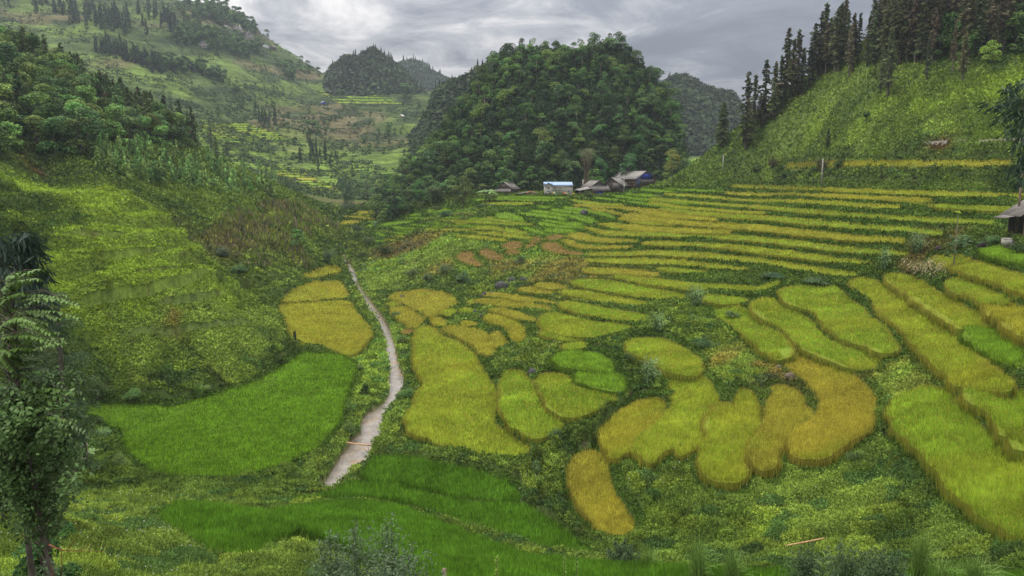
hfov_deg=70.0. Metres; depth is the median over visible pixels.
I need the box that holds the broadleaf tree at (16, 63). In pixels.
[6,60,26,91]
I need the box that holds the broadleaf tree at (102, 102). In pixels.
[92,97,117,126]
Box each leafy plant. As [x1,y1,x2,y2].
[494,555,499,575]
[563,555,566,575]
[575,552,579,575]
[812,551,831,575]
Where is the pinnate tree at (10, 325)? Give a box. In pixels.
[0,269,91,575]
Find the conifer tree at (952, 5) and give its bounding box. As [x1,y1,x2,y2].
[940,0,961,50]
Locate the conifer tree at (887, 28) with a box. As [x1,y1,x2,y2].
[879,0,893,58]
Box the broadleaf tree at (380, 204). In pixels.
[365,193,388,216]
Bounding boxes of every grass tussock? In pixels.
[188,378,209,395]
[626,537,661,565]
[677,530,726,575]
[711,540,754,575]
[902,527,942,575]
[913,550,965,575]
[942,546,1012,575]
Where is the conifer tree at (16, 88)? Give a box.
[11,68,30,125]
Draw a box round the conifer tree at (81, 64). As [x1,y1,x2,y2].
[77,58,86,84]
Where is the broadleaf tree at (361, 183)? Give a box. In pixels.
[355,171,374,201]
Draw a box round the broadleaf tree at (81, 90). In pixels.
[74,85,98,109]
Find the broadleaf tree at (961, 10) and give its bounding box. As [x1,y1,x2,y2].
[947,7,978,40]
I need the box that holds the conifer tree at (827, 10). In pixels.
[813,2,831,64]
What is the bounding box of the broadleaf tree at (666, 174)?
[661,167,671,176]
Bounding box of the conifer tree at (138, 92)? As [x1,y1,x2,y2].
[136,86,142,112]
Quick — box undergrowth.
[0,24,1023,575]
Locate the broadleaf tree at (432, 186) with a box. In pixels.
[424,185,438,200]
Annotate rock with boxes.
[494,281,508,288]
[527,367,536,376]
[580,209,587,214]
[784,372,794,380]
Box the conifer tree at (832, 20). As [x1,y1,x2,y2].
[822,17,833,61]
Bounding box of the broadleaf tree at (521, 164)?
[516,161,523,170]
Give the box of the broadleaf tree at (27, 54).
[11,52,36,79]
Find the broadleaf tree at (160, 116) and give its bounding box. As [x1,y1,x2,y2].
[150,114,169,138]
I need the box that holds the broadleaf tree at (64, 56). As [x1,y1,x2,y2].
[54,52,71,68]
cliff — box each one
[198,41,206,47]
[232,24,242,33]
[244,30,253,42]
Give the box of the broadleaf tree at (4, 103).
[0,101,16,134]
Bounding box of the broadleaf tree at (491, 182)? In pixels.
[489,179,496,189]
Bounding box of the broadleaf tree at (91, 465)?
[62,358,104,473]
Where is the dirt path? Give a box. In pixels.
[322,255,403,485]
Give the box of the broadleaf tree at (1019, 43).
[1014,12,1023,51]
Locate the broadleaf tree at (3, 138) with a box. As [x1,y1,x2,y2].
[0,104,21,152]
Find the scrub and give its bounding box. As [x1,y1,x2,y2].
[0,0,433,199]
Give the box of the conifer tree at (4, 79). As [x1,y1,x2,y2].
[0,71,10,103]
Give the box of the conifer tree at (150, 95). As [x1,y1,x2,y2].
[148,90,152,118]
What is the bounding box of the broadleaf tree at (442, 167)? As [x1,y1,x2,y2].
[437,166,446,176]
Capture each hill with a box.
[328,57,401,95]
[374,45,675,199]
[407,62,438,88]
[667,78,739,154]
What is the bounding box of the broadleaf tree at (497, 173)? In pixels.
[494,172,506,181]
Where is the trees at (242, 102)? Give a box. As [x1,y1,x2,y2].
[166,59,420,186]
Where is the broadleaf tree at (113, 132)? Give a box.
[103,103,128,143]
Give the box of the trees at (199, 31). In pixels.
[173,14,276,58]
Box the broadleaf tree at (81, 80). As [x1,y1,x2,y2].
[72,76,94,95]
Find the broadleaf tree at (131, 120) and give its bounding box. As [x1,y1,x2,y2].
[113,106,144,143]
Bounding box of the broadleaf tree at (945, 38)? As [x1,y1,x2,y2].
[931,29,953,57]
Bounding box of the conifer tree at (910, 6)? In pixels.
[899,0,915,63]
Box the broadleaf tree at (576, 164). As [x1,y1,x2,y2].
[569,161,582,172]
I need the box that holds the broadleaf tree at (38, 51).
[30,49,41,54]
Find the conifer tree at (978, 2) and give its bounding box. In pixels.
[975,0,982,17]
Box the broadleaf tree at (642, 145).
[632,142,648,170]
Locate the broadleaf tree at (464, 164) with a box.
[460,158,473,173]
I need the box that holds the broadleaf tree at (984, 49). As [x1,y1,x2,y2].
[978,40,1001,63]
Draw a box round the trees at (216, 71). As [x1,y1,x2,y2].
[138,50,227,83]
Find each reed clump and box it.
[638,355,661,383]
[649,312,670,331]
[685,284,706,305]
[875,246,891,268]
[902,230,931,254]
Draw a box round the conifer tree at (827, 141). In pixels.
[824,128,830,148]
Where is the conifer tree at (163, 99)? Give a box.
[160,95,166,117]
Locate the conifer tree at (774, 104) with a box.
[766,61,783,120]
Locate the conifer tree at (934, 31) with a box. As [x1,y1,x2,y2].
[930,7,939,60]
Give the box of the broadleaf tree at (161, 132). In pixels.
[151,125,173,146]
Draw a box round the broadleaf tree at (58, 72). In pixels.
[52,69,72,79]
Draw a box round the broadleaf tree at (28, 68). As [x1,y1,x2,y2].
[18,62,36,85]
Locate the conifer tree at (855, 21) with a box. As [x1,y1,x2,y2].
[846,12,859,68]
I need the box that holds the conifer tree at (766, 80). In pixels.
[755,59,772,121]
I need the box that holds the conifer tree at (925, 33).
[913,0,932,63]
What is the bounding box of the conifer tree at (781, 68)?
[770,55,788,106]
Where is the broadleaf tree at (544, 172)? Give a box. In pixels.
[539,167,548,178]
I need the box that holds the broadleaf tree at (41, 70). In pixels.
[30,65,55,85]
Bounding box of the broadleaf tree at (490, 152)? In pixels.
[481,149,500,170]
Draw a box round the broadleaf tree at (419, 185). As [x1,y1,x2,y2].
[412,178,426,202]
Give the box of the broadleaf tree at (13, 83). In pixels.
[6,76,33,104]
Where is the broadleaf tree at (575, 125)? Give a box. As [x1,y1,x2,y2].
[567,122,581,133]
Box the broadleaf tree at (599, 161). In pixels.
[594,158,608,178]
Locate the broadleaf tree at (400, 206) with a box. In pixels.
[387,196,406,214]
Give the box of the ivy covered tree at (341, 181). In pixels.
[337,178,354,211]
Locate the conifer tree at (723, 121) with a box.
[714,101,731,147]
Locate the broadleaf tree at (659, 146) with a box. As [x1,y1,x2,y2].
[654,144,666,157]
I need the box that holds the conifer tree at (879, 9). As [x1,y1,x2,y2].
[869,0,884,60]
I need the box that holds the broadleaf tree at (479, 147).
[476,145,488,160]
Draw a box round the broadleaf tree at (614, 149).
[609,145,619,163]
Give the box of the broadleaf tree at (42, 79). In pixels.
[30,76,60,100]
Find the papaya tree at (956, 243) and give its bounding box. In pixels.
[940,211,971,264]
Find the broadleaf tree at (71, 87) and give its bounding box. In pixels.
[62,80,76,101]
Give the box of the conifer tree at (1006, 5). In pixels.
[1000,0,1017,51]
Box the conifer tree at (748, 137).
[736,71,756,148]
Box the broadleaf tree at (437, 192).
[426,187,445,203]
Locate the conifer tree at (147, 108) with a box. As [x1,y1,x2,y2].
[140,92,155,133]
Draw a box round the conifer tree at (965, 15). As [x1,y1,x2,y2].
[955,0,977,47]
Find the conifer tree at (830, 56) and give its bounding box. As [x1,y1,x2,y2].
[827,24,833,68]
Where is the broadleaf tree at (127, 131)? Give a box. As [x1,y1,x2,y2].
[124,119,140,135]
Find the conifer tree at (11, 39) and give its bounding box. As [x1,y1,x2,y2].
[9,35,17,53]
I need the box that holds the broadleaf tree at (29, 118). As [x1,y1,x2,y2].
[22,115,51,147]
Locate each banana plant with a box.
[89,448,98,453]
[478,189,495,202]
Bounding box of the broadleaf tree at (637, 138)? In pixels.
[629,134,646,154]
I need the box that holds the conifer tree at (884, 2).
[880,0,887,41]
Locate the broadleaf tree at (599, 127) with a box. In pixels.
[592,124,607,135]
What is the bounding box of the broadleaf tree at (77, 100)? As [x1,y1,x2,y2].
[65,99,88,116]
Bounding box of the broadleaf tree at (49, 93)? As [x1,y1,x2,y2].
[30,90,69,120]
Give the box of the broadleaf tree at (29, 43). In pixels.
[16,35,41,59]
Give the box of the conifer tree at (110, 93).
[103,78,114,119]
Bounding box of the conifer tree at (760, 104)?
[754,93,766,127]
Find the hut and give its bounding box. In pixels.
[994,200,1023,236]
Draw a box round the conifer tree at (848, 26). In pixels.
[842,10,851,58]
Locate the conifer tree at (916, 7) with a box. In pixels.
[905,0,929,64]
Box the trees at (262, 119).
[252,99,277,127]
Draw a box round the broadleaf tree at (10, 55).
[0,42,24,74]
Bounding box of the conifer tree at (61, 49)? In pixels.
[56,42,64,62]
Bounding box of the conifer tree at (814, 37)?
[804,23,822,76]
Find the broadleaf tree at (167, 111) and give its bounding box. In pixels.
[157,107,184,138]
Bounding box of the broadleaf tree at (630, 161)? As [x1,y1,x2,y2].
[619,155,637,175]
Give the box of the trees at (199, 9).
[170,0,268,44]
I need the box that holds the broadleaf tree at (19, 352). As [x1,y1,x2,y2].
[0,332,33,412]
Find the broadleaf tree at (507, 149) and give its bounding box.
[499,139,518,159]
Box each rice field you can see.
[78,350,358,477]
[156,498,304,553]
[199,122,250,125]
[202,126,265,129]
[203,124,258,127]
[204,128,268,131]
[207,130,274,133]
[210,133,278,136]
[212,135,286,138]
[213,136,291,140]
[259,167,297,169]
[267,169,304,172]
[271,495,1023,575]
[273,171,307,174]
[277,174,313,177]
[278,299,375,357]
[280,279,350,302]
[288,177,318,180]
[288,478,593,550]
[293,180,325,182]
[299,182,329,185]
[302,265,341,278]
[309,185,334,187]
[325,95,385,98]
[332,98,393,101]
[336,101,401,103]
[339,219,361,224]
[344,215,378,220]
[352,212,382,217]
[356,210,399,214]
[359,453,521,503]
[365,219,416,227]
[374,231,385,236]
[384,301,401,307]
[387,288,457,318]
[387,305,425,324]
[389,231,410,235]
[390,225,417,230]
[390,228,413,233]
[401,324,529,458]
[401,328,414,335]
[404,216,437,220]
[405,323,420,329]
[406,213,420,216]
[407,223,430,228]
[424,227,440,231]
[425,206,451,214]
[427,221,500,228]
[428,316,447,326]
[432,225,445,228]
[439,307,457,317]
[440,219,534,226]
[440,228,473,232]
[440,324,508,357]
[442,215,463,219]
[449,219,497,225]
[454,234,509,241]
[454,250,484,267]
[455,216,525,224]
[455,307,479,312]
[460,320,480,327]
[466,217,515,221]
[466,299,475,304]
[467,230,530,239]
[468,225,504,230]
[473,197,558,202]
[473,297,552,311]
[476,248,505,261]
[480,291,556,305]
[482,201,532,206]
[483,313,527,342]
[486,307,536,324]
[491,212,524,221]
[494,368,564,446]
[495,195,569,199]
[501,240,524,250]
[502,227,529,234]
[505,249,521,255]
[515,286,553,295]
[517,211,568,222]
[520,226,546,235]
[523,243,535,248]
[528,209,587,221]
[530,236,541,240]
[532,282,567,290]
[532,371,618,423]
[536,311,632,340]
[536,329,585,342]
[537,204,552,209]
[538,221,585,229]
[540,241,585,255]
[542,218,584,226]
[542,227,578,234]
[544,234,563,241]
[547,208,580,214]
[547,349,616,374]
[558,288,646,306]
[558,301,649,323]
[558,341,585,351]
[561,239,633,251]
[562,205,617,219]
[564,449,635,538]
[566,213,599,223]
[566,232,638,244]
[569,199,626,206]
[571,278,685,300]
[571,370,627,395]
[572,203,677,219]
[581,267,659,277]
[584,226,671,238]
[584,257,748,271]
[586,249,857,278]
[588,208,629,215]
[593,196,690,209]
[593,396,667,465]
[597,222,733,235]
[602,222,624,229]
[610,194,689,206]
[612,273,780,293]
[617,212,678,221]
[622,225,660,232]
[623,192,660,197]
[623,336,705,383]
[626,220,675,226]
[626,374,720,470]
[638,188,675,193]
[638,231,908,257]
[640,240,677,247]
[647,197,1000,226]
[648,201,767,214]
[648,209,718,222]
[649,216,904,245]
[649,240,873,265]
[656,267,707,274]
[657,207,945,237]
[659,187,725,193]
[662,192,903,209]
[694,387,762,492]
[701,293,749,308]
[713,304,797,364]
[724,191,772,197]
[730,183,1023,199]
[741,383,812,481]
[748,296,882,373]
[773,191,934,203]
[776,284,901,360]
[781,352,879,470]
[784,158,1010,169]
[846,276,1018,400]
[880,383,1023,546]
[881,271,989,337]
[910,202,1010,214]
[930,253,1023,302]
[943,276,1012,310]
[954,384,1023,464]
[956,322,1023,370]
[975,244,1023,270]
[979,300,1023,347]
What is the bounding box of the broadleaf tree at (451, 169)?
[444,164,459,179]
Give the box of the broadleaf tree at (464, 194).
[451,176,474,207]
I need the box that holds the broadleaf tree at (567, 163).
[558,158,573,181]
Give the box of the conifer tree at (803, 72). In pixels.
[795,47,810,95]
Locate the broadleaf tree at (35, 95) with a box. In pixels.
[18,90,52,124]
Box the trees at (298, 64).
[273,54,320,74]
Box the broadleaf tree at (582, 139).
[573,133,584,145]
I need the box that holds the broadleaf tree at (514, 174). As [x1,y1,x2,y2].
[506,172,517,181]
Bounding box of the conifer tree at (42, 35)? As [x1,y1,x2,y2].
[39,33,48,50]
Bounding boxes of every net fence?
[923,139,947,144]
[979,138,1020,142]
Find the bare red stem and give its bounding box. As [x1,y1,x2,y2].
[44,525,102,575]
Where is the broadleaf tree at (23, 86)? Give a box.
[9,84,40,110]
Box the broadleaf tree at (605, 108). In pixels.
[596,105,611,123]
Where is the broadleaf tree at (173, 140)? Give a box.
[164,128,182,145]
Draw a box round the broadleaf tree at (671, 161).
[664,149,682,180]
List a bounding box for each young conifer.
[92,148,101,168]
[95,141,104,158]
[96,134,105,151]
[99,153,110,173]
[100,143,107,159]
[104,133,111,148]
[107,143,116,161]
[107,149,114,172]
[110,151,116,168]
[112,150,125,175]
[115,135,124,154]
[119,148,126,161]
[121,154,132,180]
[124,144,132,161]
[128,138,133,153]
[129,139,137,155]
[132,156,137,168]
[135,147,141,163]
[135,160,140,172]
[137,134,145,153]
[137,168,142,180]
[139,158,148,172]
[140,160,149,181]
[143,135,154,154]
[146,162,157,181]
[147,142,154,157]
[149,161,160,184]
[155,160,166,183]
[158,144,164,154]
[160,162,167,182]
[161,148,168,162]
[161,148,169,162]
[167,157,178,171]
[170,164,181,181]
[171,151,176,166]
[173,141,182,154]
[177,159,185,181]
[184,168,194,188]
[185,159,194,177]
[187,161,196,183]
[192,149,198,160]
[196,174,203,187]
[197,150,204,166]
[198,164,207,183]
[198,172,206,186]
[205,145,211,161]
[209,155,217,172]
[210,163,218,173]
[210,175,215,185]
[215,158,220,172]
[219,150,225,164]
[222,176,231,189]
[224,163,231,180]
[226,156,232,168]
[227,171,239,191]
[231,169,238,184]
[239,158,245,172]
[247,180,253,191]
[257,171,264,187]
[264,175,273,193]
[266,184,272,195]
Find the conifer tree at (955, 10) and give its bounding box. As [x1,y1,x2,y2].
[950,0,962,44]
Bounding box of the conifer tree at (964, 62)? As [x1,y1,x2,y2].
[956,27,970,82]
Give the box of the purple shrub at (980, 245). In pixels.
[977,240,988,247]
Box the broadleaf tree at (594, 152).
[580,149,597,163]
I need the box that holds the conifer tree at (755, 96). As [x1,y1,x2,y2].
[748,74,761,120]
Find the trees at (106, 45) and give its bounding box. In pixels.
[93,31,163,73]
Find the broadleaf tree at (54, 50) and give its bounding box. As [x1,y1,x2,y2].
[48,47,68,61]
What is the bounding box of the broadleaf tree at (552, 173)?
[545,171,556,181]
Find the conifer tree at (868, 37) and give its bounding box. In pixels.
[860,15,873,66]
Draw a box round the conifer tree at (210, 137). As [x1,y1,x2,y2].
[208,124,213,142]
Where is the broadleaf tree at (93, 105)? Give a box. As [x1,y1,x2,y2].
[85,103,109,130]
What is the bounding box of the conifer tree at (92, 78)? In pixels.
[89,77,95,92]
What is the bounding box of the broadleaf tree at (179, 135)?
[171,126,190,146]
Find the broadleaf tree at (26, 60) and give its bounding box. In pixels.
[14,56,35,81]
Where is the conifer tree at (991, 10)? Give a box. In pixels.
[983,0,1010,43]
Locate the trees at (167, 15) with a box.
[136,0,184,36]
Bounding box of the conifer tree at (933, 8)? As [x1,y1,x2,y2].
[921,0,939,55]
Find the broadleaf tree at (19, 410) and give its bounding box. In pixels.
[0,363,93,575]
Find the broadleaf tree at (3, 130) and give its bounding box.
[0,127,7,135]
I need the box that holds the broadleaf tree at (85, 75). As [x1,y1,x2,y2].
[77,73,98,101]
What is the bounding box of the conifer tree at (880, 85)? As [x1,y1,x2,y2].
[876,43,885,92]
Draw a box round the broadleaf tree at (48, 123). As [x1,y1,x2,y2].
[36,118,74,156]
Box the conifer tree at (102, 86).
[99,72,105,98]
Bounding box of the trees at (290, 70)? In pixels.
[281,62,296,80]
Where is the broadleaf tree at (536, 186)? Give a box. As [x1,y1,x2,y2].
[531,180,541,190]
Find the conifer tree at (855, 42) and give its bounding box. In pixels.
[844,23,860,72]
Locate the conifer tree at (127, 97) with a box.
[122,87,132,126]
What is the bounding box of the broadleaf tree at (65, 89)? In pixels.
[52,81,70,103]
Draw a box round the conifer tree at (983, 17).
[974,0,989,55]
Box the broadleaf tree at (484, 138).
[480,135,492,146]
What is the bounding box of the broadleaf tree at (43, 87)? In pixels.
[33,83,60,102]
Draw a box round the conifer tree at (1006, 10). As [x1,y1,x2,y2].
[987,0,1015,48]
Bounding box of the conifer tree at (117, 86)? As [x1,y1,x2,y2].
[113,82,123,105]
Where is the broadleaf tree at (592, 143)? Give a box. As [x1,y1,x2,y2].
[588,141,597,148]
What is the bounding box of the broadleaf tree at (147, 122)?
[137,116,155,140]
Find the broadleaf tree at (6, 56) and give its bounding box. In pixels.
[0,41,16,69]
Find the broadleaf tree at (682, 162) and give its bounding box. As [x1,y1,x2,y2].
[675,160,687,174]
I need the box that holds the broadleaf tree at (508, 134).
[502,131,515,143]
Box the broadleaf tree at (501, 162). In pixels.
[494,149,507,166]
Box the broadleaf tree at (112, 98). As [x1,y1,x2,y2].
[104,95,124,121]
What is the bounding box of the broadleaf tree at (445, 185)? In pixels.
[442,184,449,194]
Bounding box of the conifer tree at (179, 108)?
[174,100,184,138]
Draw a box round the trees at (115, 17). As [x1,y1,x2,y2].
[7,0,147,35]
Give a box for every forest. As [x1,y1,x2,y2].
[322,43,427,95]
[370,31,690,200]
[397,55,455,91]
[407,40,553,155]
[661,72,745,156]
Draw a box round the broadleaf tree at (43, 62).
[32,58,57,78]
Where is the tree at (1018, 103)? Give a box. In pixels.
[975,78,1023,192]
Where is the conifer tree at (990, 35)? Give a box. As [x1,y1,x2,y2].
[985,0,996,45]
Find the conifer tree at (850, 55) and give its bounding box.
[843,24,855,77]
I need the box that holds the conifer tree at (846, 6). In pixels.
[841,0,851,55]
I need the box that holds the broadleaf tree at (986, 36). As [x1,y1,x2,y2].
[973,20,988,43]
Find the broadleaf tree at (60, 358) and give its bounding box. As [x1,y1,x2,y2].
[40,292,93,476]
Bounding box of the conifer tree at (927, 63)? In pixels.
[922,35,931,78]
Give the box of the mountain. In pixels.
[0,0,752,201]
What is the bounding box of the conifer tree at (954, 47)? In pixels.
[948,23,958,74]
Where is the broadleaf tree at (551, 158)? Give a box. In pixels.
[548,154,559,164]
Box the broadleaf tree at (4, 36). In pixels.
[0,34,14,61]
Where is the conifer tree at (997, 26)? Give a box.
[991,3,1001,55]
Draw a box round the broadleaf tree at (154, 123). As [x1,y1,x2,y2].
[142,113,163,136]
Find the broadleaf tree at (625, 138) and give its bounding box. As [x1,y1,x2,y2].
[617,124,632,149]
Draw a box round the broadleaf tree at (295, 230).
[290,228,306,255]
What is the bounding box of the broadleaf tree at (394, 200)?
[385,195,403,219]
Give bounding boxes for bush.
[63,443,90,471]
[87,380,115,400]
[93,426,112,438]
[104,452,131,468]
[122,388,141,400]
[215,245,229,255]
[229,263,247,272]
[292,470,311,478]
[322,248,337,264]
[343,420,355,435]
[349,223,363,230]
[356,251,366,257]
[359,382,369,395]
[362,237,375,243]
[376,242,393,256]
[396,334,408,342]
[397,257,406,263]
[398,387,413,398]
[401,268,419,276]
[422,272,435,279]
[431,206,444,209]
[435,263,452,271]
[438,210,452,216]
[455,269,471,280]
[475,203,487,207]
[514,255,523,264]
[527,460,542,474]
[546,427,561,438]
[582,190,591,195]
[621,352,632,362]
[645,311,657,318]
[691,337,721,347]
[724,310,740,317]
[751,165,762,169]
[759,272,785,277]
[767,155,780,168]
[802,276,829,284]
[810,155,830,171]
[824,166,836,170]
[832,159,842,166]
[844,450,866,460]
[950,234,973,245]
[975,235,1001,245]
[1008,241,1023,252]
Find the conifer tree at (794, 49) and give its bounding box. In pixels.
[785,38,798,99]
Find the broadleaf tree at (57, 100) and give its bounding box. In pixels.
[51,97,63,110]
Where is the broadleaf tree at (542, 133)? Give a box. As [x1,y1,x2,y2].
[532,127,553,144]
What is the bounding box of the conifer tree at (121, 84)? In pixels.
[117,76,124,95]
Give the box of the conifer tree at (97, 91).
[95,81,100,97]
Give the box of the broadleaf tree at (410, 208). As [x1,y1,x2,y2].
[407,204,414,213]
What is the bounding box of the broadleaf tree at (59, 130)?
[42,116,80,152]
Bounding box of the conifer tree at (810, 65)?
[805,43,815,87]
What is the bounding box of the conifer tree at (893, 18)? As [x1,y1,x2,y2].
[884,0,899,64]
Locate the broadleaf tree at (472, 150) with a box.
[463,143,477,157]
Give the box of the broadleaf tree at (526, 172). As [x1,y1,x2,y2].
[525,166,537,178]
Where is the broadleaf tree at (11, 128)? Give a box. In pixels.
[0,121,24,150]
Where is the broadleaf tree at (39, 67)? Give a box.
[30,66,51,85]
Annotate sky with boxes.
[191,0,882,108]
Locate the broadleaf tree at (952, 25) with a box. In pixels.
[937,12,962,51]
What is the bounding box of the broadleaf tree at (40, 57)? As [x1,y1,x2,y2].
[32,55,49,76]
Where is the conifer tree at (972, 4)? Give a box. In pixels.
[959,0,980,55]
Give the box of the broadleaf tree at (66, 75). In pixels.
[55,70,82,98]
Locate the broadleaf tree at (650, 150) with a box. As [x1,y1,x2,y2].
[644,148,655,157]
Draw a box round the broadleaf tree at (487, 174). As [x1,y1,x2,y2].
[480,171,492,183]
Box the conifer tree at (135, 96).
[132,90,140,113]
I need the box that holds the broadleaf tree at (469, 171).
[464,167,477,180]
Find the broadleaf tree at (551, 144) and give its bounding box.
[548,142,555,152]
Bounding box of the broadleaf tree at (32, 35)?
[22,32,43,64]
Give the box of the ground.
[0,31,1023,575]
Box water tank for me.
[1001,238,1012,245]
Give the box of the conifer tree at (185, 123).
[183,110,194,138]
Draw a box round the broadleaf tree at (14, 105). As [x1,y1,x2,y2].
[1,100,21,128]
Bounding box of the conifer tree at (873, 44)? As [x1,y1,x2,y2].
[867,10,879,65]
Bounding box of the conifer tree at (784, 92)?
[778,79,787,108]
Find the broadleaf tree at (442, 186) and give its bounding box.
[439,179,452,188]
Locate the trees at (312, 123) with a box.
[304,120,321,134]
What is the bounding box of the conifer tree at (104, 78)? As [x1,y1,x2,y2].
[103,73,106,95]
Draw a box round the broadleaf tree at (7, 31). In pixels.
[0,29,22,52]
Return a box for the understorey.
[374,39,680,225]
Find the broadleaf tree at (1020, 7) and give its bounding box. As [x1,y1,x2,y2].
[1009,2,1023,35]
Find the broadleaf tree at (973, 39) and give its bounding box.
[955,29,980,57]
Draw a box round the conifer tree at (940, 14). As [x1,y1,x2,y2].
[929,0,945,57]
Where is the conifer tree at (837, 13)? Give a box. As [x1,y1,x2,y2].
[823,7,846,72]
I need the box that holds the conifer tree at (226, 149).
[224,139,229,157]
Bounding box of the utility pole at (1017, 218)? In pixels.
[1015,174,1022,232]
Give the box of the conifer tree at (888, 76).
[878,28,900,96]
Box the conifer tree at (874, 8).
[864,0,878,44]
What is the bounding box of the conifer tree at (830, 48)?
[827,18,835,69]
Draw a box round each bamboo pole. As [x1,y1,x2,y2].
[346,442,371,445]
[785,537,826,546]
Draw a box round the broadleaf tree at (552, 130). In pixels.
[548,121,556,140]
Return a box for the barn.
[495,181,520,193]
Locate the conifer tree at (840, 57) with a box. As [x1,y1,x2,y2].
[831,2,848,71]
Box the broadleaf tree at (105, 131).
[90,112,110,137]
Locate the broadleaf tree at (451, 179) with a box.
[447,175,457,195]
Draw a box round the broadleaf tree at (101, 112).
[97,110,115,125]
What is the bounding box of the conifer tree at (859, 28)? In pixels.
[856,12,865,59]
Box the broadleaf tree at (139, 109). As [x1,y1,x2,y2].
[131,105,145,114]
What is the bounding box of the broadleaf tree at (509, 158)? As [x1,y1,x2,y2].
[504,154,515,171]
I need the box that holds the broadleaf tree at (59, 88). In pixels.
[46,77,75,103]
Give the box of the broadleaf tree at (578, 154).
[574,150,583,158]
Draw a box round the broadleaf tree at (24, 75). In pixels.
[11,70,38,93]
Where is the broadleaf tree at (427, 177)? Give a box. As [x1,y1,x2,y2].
[422,175,434,185]
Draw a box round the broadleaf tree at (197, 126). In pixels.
[182,121,203,143]
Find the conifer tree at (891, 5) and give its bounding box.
[881,0,901,48]
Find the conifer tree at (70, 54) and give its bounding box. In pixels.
[68,50,76,86]
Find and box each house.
[543,182,572,195]
[574,180,610,193]
[605,177,628,191]
[609,171,657,188]
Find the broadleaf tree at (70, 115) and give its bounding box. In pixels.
[63,107,74,118]
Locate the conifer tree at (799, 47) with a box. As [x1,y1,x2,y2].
[786,29,807,97]
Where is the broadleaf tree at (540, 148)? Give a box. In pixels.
[535,140,549,164]
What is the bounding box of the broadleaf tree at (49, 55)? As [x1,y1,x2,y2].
[34,52,59,76]
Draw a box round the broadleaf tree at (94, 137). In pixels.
[82,115,104,142]
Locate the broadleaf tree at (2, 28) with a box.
[0,26,13,50]
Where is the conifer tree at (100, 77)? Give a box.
[96,70,106,108]
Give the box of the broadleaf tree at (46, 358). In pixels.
[20,345,71,484]
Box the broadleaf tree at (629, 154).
[624,153,635,170]
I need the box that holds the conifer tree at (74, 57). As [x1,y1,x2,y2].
[71,52,80,87]
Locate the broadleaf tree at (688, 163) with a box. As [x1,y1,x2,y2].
[675,158,691,170]
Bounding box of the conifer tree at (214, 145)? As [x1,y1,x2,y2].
[211,136,220,156]
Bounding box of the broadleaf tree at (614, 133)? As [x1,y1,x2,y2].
[608,127,620,139]
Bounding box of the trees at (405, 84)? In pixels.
[383,82,418,96]
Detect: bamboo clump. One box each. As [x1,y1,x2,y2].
[0,231,62,385]
[579,147,594,184]
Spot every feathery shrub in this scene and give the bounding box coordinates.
[35,558,67,575]
[304,528,355,575]
[323,520,381,575]
[350,512,419,575]
[367,553,405,575]
[392,541,441,575]
[604,538,641,561]
[780,542,826,575]
[802,537,872,575]
[857,546,910,575]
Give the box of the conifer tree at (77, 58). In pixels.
[75,52,81,75]
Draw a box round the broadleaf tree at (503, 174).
[493,167,513,187]
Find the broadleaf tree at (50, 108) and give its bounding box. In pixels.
[32,102,75,142]
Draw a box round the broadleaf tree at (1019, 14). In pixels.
[998,10,1023,51]
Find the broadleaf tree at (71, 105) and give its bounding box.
[64,101,93,136]
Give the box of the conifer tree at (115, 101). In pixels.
[112,97,125,137]
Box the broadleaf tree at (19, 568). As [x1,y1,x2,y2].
[2,371,85,575]
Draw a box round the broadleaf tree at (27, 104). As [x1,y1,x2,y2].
[20,94,42,114]
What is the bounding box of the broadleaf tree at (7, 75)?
[0,74,14,100]
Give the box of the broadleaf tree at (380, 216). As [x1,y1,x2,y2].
[377,211,385,221]
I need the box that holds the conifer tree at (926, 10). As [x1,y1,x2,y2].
[922,0,937,45]
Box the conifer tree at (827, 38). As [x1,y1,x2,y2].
[820,22,830,75]
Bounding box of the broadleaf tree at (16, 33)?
[7,31,31,50]
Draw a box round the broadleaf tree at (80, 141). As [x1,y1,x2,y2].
[58,117,103,155]
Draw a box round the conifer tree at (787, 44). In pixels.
[779,27,792,97]
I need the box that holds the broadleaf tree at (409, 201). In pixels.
[401,189,417,210]
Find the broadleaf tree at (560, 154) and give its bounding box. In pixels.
[550,150,567,173]
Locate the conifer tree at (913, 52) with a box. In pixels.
[909,1,924,62]
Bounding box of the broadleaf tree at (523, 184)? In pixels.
[517,181,526,188]
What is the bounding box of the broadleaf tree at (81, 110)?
[64,106,104,151]
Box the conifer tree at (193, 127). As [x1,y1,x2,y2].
[185,106,199,146]
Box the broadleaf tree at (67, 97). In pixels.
[59,94,85,112]
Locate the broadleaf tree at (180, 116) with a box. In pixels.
[163,112,189,140]
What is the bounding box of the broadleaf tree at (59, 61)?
[46,58,71,68]
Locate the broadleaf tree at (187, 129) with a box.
[181,126,196,147]
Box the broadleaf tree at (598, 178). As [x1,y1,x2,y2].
[583,169,604,183]
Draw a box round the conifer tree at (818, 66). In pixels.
[813,11,829,77]
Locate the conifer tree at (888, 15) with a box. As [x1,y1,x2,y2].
[875,0,891,60]
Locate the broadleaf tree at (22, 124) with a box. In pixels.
[12,114,34,135]
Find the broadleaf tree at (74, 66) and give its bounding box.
[67,64,78,86]
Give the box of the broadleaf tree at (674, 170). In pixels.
[667,161,682,178]
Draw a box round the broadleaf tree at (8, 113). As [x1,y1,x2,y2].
[0,108,19,142]
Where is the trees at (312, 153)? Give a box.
[298,133,336,168]
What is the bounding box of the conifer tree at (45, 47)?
[39,37,49,64]
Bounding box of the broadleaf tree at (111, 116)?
[102,109,124,127]
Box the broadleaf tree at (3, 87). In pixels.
[0,83,18,113]
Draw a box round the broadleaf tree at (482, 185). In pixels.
[477,183,485,189]
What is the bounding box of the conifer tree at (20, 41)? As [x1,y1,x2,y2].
[16,26,34,61]
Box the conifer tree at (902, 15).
[886,0,911,65]

